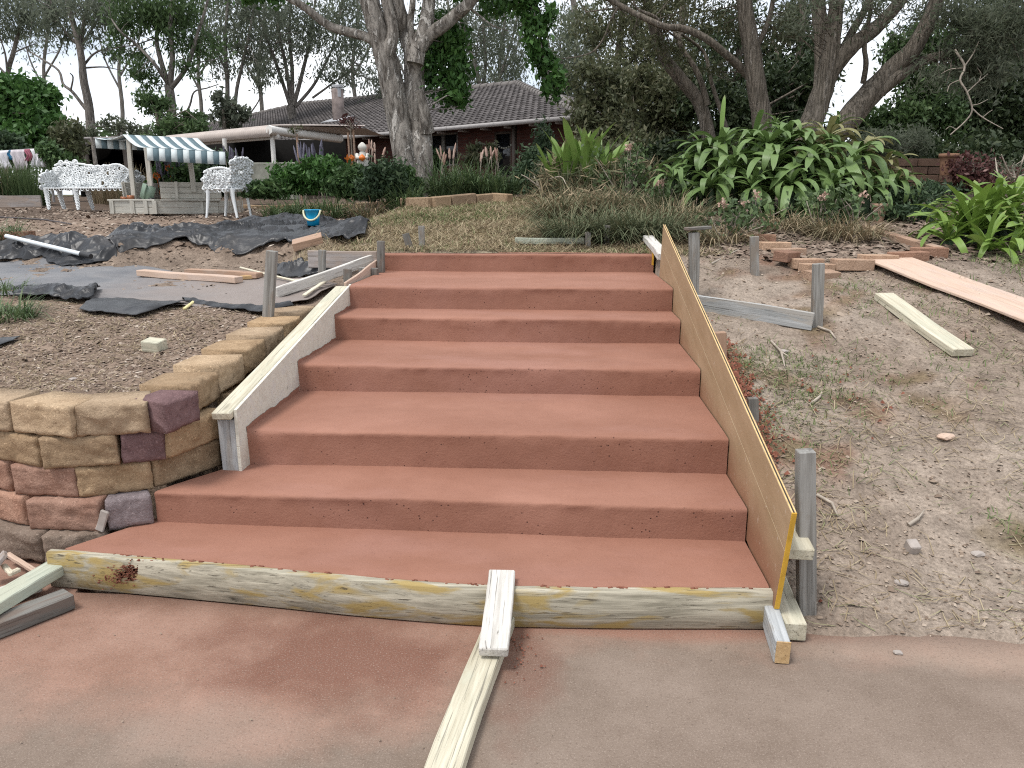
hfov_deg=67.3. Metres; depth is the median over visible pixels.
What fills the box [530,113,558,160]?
garden shrub
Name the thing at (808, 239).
leaf litter
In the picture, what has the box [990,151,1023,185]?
twiggy shrub
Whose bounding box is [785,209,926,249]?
dry tuft
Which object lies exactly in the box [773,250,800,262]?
brick
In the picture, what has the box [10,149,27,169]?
towel
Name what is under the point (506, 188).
strappy plant
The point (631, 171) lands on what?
flowering plant
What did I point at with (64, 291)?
plastic sheet
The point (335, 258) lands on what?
cross board
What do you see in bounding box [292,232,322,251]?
timber slab
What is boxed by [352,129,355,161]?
garden cane
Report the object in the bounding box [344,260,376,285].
form board
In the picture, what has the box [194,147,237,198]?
garden shrub
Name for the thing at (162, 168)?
garden shrub
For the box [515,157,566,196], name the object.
bare twigs
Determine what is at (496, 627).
white block
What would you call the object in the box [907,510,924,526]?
twig
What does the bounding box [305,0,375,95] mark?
gum tree
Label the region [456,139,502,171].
garden shrub
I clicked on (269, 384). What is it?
side formwork
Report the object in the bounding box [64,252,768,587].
concrete steps
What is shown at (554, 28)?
gum tree
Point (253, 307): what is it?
plastic sheet
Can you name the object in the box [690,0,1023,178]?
limbed tree
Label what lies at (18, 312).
weed tuft
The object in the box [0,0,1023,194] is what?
sky
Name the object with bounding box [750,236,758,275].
stake
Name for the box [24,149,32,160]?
towel
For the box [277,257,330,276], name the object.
plastic sheet
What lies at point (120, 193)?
tall grass
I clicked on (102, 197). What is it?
tall grass
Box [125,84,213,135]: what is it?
garden tree
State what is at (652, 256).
form offcut
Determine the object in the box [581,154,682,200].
tangled shrub
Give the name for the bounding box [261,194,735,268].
dry lawn
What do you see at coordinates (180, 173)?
garden shrub
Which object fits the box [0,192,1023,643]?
garden ground
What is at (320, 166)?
garden shrub
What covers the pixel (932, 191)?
shrub
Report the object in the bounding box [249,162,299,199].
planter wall
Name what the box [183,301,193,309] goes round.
yellow stick
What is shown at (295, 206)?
strappy plant
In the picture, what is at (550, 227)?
grass clump
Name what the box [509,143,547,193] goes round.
garden shrub
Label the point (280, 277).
bent lath
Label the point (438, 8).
gum tree
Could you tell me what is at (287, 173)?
garden shrub
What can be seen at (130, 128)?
garden tree
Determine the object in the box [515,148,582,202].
tangled shrub
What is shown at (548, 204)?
grass clump
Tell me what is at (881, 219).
flower pot
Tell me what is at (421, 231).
stake
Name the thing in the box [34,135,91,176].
garden shrub
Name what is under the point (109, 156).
carport
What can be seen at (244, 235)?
plastic sheet
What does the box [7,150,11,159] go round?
towel
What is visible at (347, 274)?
stake
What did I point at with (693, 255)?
stake
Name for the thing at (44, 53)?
gum tree
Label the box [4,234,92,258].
white pipe
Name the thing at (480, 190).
strappy plant
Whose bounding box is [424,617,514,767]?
brace plank
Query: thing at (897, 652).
stone
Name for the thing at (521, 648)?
concrete crumbs
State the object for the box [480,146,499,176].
flower stalks
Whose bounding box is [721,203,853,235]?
dry tuft
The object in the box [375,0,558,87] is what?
gum tree
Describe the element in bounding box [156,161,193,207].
lavender bush
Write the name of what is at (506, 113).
brick house
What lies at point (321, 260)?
stake
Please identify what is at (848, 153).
undergrowth
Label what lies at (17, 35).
gum tree
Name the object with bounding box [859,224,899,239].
edging board
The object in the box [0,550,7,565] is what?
timber offcut
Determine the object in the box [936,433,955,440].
stone
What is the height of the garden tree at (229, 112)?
3.905 m
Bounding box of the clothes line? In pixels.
[1,148,55,201]
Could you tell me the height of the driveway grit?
0.421 m
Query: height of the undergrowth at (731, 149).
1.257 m
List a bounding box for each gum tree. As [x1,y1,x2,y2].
[0,0,49,174]
[0,0,83,194]
[7,0,132,134]
[76,0,154,135]
[85,0,238,117]
[152,0,244,112]
[191,0,294,128]
[218,3,298,110]
[238,0,407,118]
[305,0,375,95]
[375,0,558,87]
[414,0,473,87]
[466,10,552,85]
[522,0,615,96]
[535,0,608,94]
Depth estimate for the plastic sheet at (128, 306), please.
5.14 m
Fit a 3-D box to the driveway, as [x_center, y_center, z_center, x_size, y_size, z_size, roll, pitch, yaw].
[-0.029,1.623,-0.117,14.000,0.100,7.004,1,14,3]
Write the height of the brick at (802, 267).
0.078 m
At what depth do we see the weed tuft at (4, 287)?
5.80 m
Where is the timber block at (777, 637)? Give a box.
[763,606,790,663]
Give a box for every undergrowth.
[631,130,700,191]
[694,138,749,179]
[845,135,906,179]
[897,124,973,191]
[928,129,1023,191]
[1007,139,1023,153]
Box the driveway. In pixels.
[0,558,1023,767]
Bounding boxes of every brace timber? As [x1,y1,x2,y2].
[752,415,814,559]
[779,576,806,640]
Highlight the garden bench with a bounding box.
[38,159,145,209]
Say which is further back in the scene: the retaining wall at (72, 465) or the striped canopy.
the striped canopy
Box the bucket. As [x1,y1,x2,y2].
[302,209,320,225]
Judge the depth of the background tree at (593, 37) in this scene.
21.83 m
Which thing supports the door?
in the brick house
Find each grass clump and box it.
[499,196,657,246]
[502,180,629,222]
[528,169,597,195]
[535,204,708,248]
[537,186,666,219]
[579,179,695,213]
[589,202,734,244]
[612,187,725,225]
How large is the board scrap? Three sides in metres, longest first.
0.178 x 0.079 x 0.026 m
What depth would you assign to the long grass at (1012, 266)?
5.85 m
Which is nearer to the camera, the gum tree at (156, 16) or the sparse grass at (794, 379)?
the sparse grass at (794, 379)
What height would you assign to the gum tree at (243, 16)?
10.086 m
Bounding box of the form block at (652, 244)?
[643,235,661,259]
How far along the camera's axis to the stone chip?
3.17 m
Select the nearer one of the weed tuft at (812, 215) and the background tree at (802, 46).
the weed tuft at (812, 215)
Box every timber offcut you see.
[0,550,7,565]
[1,563,11,572]
[7,567,20,576]
[141,337,167,352]
[242,275,255,279]
[903,539,921,553]
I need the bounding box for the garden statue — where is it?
[355,142,368,200]
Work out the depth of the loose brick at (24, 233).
7.76 m
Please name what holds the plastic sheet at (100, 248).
on the plastic sheet at (112, 282)
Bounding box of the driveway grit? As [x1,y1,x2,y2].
[19,608,1004,764]
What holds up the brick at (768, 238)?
on the garden ground at (946, 508)
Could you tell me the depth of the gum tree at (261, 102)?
49.40 m
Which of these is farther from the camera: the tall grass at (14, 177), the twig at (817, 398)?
the tall grass at (14, 177)
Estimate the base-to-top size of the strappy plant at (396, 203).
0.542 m
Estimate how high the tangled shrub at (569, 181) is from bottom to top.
1.205 m
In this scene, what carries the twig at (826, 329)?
on the garden ground at (946, 508)
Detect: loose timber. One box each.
[0,562,63,614]
[0,589,74,638]
[136,269,242,282]
[184,268,262,277]
[874,293,973,355]
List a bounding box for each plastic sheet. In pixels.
[0,231,116,265]
[0,257,337,307]
[0,336,21,344]
[9,282,99,299]
[79,297,191,314]
[107,212,369,254]
[182,297,293,311]
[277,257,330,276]
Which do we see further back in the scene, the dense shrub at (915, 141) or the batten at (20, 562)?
the dense shrub at (915, 141)
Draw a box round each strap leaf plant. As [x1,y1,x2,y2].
[643,95,925,221]
[907,169,1023,263]
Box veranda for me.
[151,124,382,195]
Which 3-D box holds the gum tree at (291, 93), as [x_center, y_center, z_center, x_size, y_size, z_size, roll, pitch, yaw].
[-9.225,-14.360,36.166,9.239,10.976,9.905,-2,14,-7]
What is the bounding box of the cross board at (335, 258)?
[307,250,376,267]
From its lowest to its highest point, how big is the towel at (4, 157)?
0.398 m
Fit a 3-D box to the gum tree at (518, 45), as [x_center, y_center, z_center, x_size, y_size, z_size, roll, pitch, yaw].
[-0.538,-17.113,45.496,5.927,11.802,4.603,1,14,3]
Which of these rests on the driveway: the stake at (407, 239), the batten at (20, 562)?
the batten at (20, 562)
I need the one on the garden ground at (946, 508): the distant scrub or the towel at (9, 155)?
the distant scrub
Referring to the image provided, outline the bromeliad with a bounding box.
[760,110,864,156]
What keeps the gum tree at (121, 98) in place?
on the garden ground at (946, 508)
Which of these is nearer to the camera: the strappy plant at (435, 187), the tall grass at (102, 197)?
the strappy plant at (435, 187)
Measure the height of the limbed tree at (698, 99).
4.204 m
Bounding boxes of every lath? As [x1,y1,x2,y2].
[239,267,297,280]
[302,281,326,295]
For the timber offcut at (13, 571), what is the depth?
3.03 m
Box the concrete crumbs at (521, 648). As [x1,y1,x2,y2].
[504,634,545,682]
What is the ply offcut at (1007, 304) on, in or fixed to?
on the garden ground at (946, 508)
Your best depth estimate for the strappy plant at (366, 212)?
10.51 m
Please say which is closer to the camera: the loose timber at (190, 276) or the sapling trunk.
the loose timber at (190, 276)
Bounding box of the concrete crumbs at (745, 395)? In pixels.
[711,320,933,601]
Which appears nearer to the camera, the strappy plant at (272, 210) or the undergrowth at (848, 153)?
the strappy plant at (272, 210)
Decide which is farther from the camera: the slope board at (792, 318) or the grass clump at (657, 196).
the grass clump at (657, 196)
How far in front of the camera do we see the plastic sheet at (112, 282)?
6.11 m
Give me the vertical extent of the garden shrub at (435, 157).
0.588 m
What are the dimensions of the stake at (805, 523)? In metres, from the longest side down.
0.740 x 0.066 x 0.054 m
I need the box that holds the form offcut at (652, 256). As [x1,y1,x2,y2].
[647,246,653,267]
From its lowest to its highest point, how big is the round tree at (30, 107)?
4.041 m
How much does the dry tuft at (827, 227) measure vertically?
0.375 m
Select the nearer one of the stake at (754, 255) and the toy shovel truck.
the stake at (754, 255)
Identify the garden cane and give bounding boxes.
[296,134,302,199]
[347,132,352,199]
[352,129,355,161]
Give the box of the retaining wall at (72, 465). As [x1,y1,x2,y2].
[0,306,314,561]
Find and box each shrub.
[0,127,37,162]
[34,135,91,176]
[46,113,91,200]
[152,161,185,182]
[156,162,202,194]
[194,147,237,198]
[237,177,294,201]
[263,159,317,198]
[294,149,344,194]
[318,158,365,201]
[351,151,413,206]
[403,164,426,195]
[432,145,449,174]
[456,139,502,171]
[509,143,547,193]
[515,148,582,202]
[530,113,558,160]
[537,138,647,201]
[551,175,696,219]
[557,47,638,150]
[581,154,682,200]
[604,55,697,174]
[667,36,846,141]
[846,120,944,166]
[852,18,974,150]
[868,177,971,222]
[931,9,1023,152]
[936,148,1023,196]
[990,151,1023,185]
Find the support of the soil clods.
on the garden ground at (946, 508)
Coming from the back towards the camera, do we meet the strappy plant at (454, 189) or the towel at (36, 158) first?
the towel at (36, 158)
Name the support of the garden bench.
on the garden ground at (946, 508)
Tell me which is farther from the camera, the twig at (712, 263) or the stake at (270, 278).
the twig at (712, 263)
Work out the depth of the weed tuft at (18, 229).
7.75 m
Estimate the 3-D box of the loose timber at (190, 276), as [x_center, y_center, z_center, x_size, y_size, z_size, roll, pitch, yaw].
[-2.667,-0.888,6.336,1.044,0.056,0.102,7,15,21]
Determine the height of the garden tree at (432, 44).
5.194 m
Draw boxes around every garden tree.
[78,113,153,136]
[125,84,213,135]
[205,81,258,129]
[233,0,570,200]
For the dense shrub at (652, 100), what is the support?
on the garden ground at (946, 508)
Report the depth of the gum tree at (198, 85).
51.81 m
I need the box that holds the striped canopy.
[95,134,225,164]
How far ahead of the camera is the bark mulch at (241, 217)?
10.57 m
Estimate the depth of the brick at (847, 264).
5.90 m
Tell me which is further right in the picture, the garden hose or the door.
the door
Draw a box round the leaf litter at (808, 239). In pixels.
[679,204,1023,262]
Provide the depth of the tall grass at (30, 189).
15.41 m
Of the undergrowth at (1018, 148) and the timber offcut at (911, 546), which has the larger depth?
the undergrowth at (1018, 148)
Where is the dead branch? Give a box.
[941,42,1002,134]
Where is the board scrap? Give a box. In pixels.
[684,226,711,230]
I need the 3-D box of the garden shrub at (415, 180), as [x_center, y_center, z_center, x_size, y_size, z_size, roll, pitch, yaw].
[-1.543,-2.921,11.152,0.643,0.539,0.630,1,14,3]
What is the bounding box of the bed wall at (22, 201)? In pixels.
[0,195,42,206]
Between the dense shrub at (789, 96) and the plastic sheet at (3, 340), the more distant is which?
the dense shrub at (789, 96)
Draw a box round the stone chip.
[95,509,108,531]
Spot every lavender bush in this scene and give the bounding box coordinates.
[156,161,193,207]
[223,146,243,212]
[293,139,333,208]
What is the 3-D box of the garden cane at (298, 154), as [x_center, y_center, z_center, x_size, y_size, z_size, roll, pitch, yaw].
[-3.416,-3.478,12.353,0.054,1.028,0.033,1,14,3]
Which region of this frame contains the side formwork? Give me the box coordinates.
[211,284,350,470]
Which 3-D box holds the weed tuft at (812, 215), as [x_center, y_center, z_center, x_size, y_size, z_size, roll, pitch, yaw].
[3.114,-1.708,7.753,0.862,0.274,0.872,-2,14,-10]
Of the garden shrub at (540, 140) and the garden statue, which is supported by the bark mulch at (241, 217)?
the garden statue
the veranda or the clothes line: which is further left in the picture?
the clothes line
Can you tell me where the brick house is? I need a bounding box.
[207,80,698,183]
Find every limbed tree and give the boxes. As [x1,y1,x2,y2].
[561,0,807,137]
[598,0,728,147]
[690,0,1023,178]
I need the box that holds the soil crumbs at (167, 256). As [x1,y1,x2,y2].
[0,236,373,303]
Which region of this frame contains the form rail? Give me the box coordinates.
[276,255,372,296]
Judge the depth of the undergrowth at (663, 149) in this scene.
12.85 m
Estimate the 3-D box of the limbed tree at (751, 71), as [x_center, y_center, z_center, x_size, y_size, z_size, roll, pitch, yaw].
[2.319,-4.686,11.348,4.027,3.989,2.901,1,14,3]
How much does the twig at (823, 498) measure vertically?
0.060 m
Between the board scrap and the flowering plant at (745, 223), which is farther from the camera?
the flowering plant at (745, 223)
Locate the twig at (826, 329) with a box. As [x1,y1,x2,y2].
[817,326,836,338]
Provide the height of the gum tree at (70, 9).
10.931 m
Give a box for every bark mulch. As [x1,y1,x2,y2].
[0,206,404,250]
[0,295,319,391]
[232,192,538,220]
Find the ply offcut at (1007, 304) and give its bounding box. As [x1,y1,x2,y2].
[872,257,1023,322]
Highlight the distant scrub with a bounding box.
[13,118,212,173]
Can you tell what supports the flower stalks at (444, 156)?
on the garden ground at (946, 508)
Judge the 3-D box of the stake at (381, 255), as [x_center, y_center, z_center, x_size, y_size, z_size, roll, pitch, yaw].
[-1.051,-1.020,6.169,0.060,0.251,0.046,3,14,3]
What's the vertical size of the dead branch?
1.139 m
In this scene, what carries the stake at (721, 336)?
on the garden ground at (946, 508)
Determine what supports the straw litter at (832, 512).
on the garden ground at (946, 508)
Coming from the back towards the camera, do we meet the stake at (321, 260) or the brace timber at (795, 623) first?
the stake at (321, 260)
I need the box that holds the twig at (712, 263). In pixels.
[711,248,739,264]
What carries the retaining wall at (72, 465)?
on the garden ground at (946, 508)
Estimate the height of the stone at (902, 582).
0.022 m
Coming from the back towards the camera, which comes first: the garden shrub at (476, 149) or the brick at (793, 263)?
the garden shrub at (476, 149)
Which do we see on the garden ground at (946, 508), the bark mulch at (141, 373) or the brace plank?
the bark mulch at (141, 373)
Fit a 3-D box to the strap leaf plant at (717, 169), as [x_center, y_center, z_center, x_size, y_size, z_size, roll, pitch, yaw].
[3.092,-2.492,8.602,3.140,1.524,1.978,1,14,3]
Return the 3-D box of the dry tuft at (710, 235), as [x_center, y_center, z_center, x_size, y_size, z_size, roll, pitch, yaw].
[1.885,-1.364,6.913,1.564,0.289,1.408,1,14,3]
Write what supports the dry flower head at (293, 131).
on the garden ground at (946, 508)
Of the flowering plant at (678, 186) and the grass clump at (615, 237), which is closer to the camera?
the grass clump at (615, 237)
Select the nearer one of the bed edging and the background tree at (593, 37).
the bed edging
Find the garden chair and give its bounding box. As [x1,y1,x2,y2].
[200,156,253,217]
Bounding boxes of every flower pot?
[872,203,887,222]
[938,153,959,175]
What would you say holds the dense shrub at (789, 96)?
on the garden ground at (946, 508)
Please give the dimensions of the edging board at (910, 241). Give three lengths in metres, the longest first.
0.579 x 0.098 x 0.081 m
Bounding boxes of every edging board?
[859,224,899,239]
[893,235,943,246]
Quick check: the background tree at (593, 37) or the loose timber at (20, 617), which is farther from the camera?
the background tree at (593, 37)
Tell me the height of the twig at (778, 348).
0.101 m
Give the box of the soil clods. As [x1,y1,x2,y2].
[683,248,1015,610]
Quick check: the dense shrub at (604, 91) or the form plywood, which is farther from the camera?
the dense shrub at (604, 91)
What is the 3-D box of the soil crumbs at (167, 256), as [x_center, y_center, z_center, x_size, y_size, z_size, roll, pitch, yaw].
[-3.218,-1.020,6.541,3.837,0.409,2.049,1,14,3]
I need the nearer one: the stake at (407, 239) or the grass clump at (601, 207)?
the stake at (407, 239)
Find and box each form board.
[46,549,772,628]
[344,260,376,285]
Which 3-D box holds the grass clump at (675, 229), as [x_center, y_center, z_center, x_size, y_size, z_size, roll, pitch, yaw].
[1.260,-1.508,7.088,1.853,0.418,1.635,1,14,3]
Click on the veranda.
(259, 144)
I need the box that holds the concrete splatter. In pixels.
[93,554,752,589]
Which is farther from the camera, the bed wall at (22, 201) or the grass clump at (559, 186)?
the bed wall at (22, 201)
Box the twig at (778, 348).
[770,340,788,366]
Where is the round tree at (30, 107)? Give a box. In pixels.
[0,67,77,175]
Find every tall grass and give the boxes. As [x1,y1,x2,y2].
[0,155,53,205]
[0,156,45,195]
[0,162,27,195]
[89,163,145,204]
[107,164,146,198]
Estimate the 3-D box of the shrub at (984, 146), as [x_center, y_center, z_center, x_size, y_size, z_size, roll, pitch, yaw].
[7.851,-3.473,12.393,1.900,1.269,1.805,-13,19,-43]
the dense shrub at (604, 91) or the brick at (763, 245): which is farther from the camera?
the dense shrub at (604, 91)
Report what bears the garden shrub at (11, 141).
on the garden ground at (946, 508)
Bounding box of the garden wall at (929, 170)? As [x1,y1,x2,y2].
[887,159,962,189]
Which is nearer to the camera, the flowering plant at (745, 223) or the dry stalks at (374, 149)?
the flowering plant at (745, 223)
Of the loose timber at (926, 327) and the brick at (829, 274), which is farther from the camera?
the brick at (829, 274)
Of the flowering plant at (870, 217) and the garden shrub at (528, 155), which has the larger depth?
the garden shrub at (528, 155)
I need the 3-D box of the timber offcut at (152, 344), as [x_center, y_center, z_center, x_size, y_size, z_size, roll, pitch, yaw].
[-1.990,-0.216,4.277,0.107,0.063,0.087,6,24,13]
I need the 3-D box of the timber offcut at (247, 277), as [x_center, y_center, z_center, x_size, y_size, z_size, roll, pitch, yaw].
[-2.200,-0.876,6.319,0.178,0.033,0.053,-9,16,-21]
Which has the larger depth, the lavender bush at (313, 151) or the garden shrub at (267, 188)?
the lavender bush at (313, 151)
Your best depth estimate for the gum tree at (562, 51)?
28.24 m
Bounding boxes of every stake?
[262,250,277,316]
[318,250,325,272]
[343,268,351,285]
[371,268,378,275]
[377,241,384,272]
[402,233,412,248]
[418,226,424,246]
[585,232,590,247]
[604,225,609,244]
[688,232,699,294]
[715,331,726,356]
[747,397,758,423]
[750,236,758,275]
[795,448,816,615]
[811,263,824,327]
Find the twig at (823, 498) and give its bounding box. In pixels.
[816,493,837,516]
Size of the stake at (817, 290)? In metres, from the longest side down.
0.530 x 0.072 x 0.058 m
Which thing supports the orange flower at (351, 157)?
on the garden shrub at (342, 179)
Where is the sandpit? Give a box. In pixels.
[107,139,243,213]
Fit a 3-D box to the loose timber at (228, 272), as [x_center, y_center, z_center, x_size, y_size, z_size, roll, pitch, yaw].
[-2.439,-0.936,6.487,0.784,0.050,0.098,6,15,22]
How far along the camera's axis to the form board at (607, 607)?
2.77 m
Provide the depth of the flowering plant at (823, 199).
7.37 m
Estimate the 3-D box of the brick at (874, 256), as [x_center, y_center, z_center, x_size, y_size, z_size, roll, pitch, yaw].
[2.874,-0.974,6.043,0.280,0.085,0.130,-1,14,-9]
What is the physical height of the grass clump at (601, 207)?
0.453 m
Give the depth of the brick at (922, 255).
6.05 m
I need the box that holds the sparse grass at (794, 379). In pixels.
[706,243,1023,541]
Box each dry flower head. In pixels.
[288,124,302,206]
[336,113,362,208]
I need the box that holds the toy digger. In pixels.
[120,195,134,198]
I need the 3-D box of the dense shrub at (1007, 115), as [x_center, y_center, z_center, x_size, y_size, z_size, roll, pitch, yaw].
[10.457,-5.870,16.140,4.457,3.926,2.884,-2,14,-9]
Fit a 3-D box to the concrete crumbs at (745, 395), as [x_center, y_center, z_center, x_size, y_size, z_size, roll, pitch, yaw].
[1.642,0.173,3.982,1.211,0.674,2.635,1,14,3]
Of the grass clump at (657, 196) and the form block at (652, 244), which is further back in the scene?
the grass clump at (657, 196)
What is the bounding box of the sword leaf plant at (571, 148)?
[536,117,630,189]
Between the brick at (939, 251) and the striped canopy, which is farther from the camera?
the striped canopy
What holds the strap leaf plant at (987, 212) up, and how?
on the garden ground at (946, 508)
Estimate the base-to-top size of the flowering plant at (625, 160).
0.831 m
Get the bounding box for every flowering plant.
[580,136,652,195]
[593,159,651,198]
[635,171,701,205]
[694,195,780,240]
[722,189,800,230]
[788,182,868,231]
[805,181,898,227]
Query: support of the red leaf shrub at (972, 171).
on the garden ground at (946, 508)
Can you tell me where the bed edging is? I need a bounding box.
[242,193,512,209]
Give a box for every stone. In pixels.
[893,650,902,654]
[894,579,908,585]
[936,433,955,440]
[971,550,984,556]
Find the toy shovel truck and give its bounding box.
[139,183,155,198]
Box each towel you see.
[0,150,10,168]
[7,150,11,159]
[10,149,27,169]
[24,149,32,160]
[30,149,45,166]
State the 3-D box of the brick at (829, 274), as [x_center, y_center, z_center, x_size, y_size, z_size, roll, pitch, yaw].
[2.319,-0.807,5.755,0.255,0.078,0.118,-5,21,-21]
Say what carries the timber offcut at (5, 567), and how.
on the driveway
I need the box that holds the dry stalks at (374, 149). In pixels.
[365,139,385,208]
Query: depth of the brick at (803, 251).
6.28 m
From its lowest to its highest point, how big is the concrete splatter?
0.148 m
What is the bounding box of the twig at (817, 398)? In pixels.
[808,391,821,405]
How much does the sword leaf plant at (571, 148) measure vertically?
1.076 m
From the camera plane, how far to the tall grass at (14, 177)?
15.45 m
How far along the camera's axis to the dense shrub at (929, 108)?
14.44 m
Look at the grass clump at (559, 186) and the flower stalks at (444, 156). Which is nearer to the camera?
the grass clump at (559, 186)
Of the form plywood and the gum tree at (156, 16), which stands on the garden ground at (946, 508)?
the gum tree at (156, 16)
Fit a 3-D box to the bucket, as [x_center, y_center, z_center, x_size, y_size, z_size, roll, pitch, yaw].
[-2.119,-1.772,8.182,0.202,0.165,0.176,1,14,3]
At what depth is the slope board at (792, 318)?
5.09 m
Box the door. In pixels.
[494,131,510,177]
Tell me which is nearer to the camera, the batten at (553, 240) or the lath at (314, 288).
the lath at (314, 288)
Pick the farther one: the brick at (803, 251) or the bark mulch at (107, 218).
the bark mulch at (107, 218)
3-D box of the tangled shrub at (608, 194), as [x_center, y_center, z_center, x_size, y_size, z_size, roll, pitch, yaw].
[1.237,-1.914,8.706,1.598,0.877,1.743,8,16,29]
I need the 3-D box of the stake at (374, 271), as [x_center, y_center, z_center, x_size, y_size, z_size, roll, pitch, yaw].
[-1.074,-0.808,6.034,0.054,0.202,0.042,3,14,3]
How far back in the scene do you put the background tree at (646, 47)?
20.93 m
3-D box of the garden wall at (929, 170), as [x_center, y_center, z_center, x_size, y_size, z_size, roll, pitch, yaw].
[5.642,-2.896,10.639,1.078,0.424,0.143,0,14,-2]
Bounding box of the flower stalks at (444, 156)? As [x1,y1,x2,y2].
[436,143,455,176]
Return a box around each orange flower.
[153,172,160,198]
[344,154,354,162]
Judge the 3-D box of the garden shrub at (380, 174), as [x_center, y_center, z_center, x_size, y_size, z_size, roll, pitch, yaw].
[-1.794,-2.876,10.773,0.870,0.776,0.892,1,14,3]
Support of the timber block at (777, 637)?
on the driveway
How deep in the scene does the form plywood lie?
3.23 m
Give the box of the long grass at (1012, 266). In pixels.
[992,244,1023,289]
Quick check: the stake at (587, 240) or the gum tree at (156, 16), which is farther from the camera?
the gum tree at (156, 16)
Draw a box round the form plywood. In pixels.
[659,224,796,608]
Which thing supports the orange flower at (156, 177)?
on the garden ground at (946, 508)
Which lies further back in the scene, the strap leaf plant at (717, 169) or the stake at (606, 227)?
the strap leaf plant at (717, 169)
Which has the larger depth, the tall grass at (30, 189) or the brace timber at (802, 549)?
the tall grass at (30, 189)
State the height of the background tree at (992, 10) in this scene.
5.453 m
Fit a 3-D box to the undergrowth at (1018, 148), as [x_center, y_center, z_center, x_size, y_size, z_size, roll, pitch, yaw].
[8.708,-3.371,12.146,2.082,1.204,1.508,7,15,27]
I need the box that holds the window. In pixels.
[432,132,457,165]
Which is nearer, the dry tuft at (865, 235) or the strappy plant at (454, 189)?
the dry tuft at (865, 235)
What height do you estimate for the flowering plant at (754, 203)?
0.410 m
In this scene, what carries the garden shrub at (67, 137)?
on the garden ground at (946, 508)
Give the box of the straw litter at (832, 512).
[684,232,1023,638]
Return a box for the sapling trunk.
[90,137,103,193]
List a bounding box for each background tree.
[560,0,667,75]
[616,0,721,93]
[687,0,792,95]
[756,0,852,111]
[956,0,1023,92]
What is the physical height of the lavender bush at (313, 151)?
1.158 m
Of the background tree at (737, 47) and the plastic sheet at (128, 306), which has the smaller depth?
the plastic sheet at (128, 306)
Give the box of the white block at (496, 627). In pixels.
[479,570,514,656]
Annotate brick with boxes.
[0,231,35,239]
[746,233,776,241]
[759,241,791,250]
[771,248,806,255]
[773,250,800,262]
[788,258,824,268]
[798,263,835,272]
[803,269,840,280]
[830,258,874,270]
[857,254,898,265]
[887,251,929,260]
[910,247,948,257]
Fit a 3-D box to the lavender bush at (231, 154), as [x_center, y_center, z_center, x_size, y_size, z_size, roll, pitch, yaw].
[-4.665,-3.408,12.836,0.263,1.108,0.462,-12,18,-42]
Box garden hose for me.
[0,216,71,224]
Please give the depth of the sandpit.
12.41 m
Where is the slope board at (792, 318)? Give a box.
[698,295,814,330]
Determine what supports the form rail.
on the plastic sheet at (112, 282)
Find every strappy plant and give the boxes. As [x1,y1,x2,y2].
[241,197,308,216]
[262,190,335,216]
[284,186,366,218]
[324,195,394,218]
[374,177,438,212]
[408,153,491,196]
[416,154,498,194]
[438,151,517,193]
[480,167,532,195]
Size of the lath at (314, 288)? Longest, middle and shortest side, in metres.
0.562 x 0.038 x 0.021 m
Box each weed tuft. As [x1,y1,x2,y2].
[0,216,48,240]
[0,276,37,296]
[0,288,69,323]
[790,208,864,223]
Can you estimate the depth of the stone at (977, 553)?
3.08 m
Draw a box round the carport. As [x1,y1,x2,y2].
[79,136,165,196]
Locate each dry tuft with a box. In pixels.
[659,217,791,247]
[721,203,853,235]
[774,203,886,243]
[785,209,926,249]
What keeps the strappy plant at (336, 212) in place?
on the bark mulch at (241, 217)
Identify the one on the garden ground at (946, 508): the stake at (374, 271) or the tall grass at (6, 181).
the tall grass at (6, 181)
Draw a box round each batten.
[7,552,35,570]
[515,237,584,244]
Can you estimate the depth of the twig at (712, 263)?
6.16 m
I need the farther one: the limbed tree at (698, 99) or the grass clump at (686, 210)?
the limbed tree at (698, 99)
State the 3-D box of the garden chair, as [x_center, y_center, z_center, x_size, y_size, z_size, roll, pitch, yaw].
[-4.002,-2.776,10.847,0.587,0.843,0.563,1,14,3]
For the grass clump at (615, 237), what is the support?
on the garden ground at (946, 508)
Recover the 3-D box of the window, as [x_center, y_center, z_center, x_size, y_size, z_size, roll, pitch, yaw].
[-2.209,-7.221,23.727,1.673,0.980,0.100,12,18,41]
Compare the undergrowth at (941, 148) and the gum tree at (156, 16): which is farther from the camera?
the gum tree at (156, 16)
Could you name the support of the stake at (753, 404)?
on the garden ground at (946, 508)

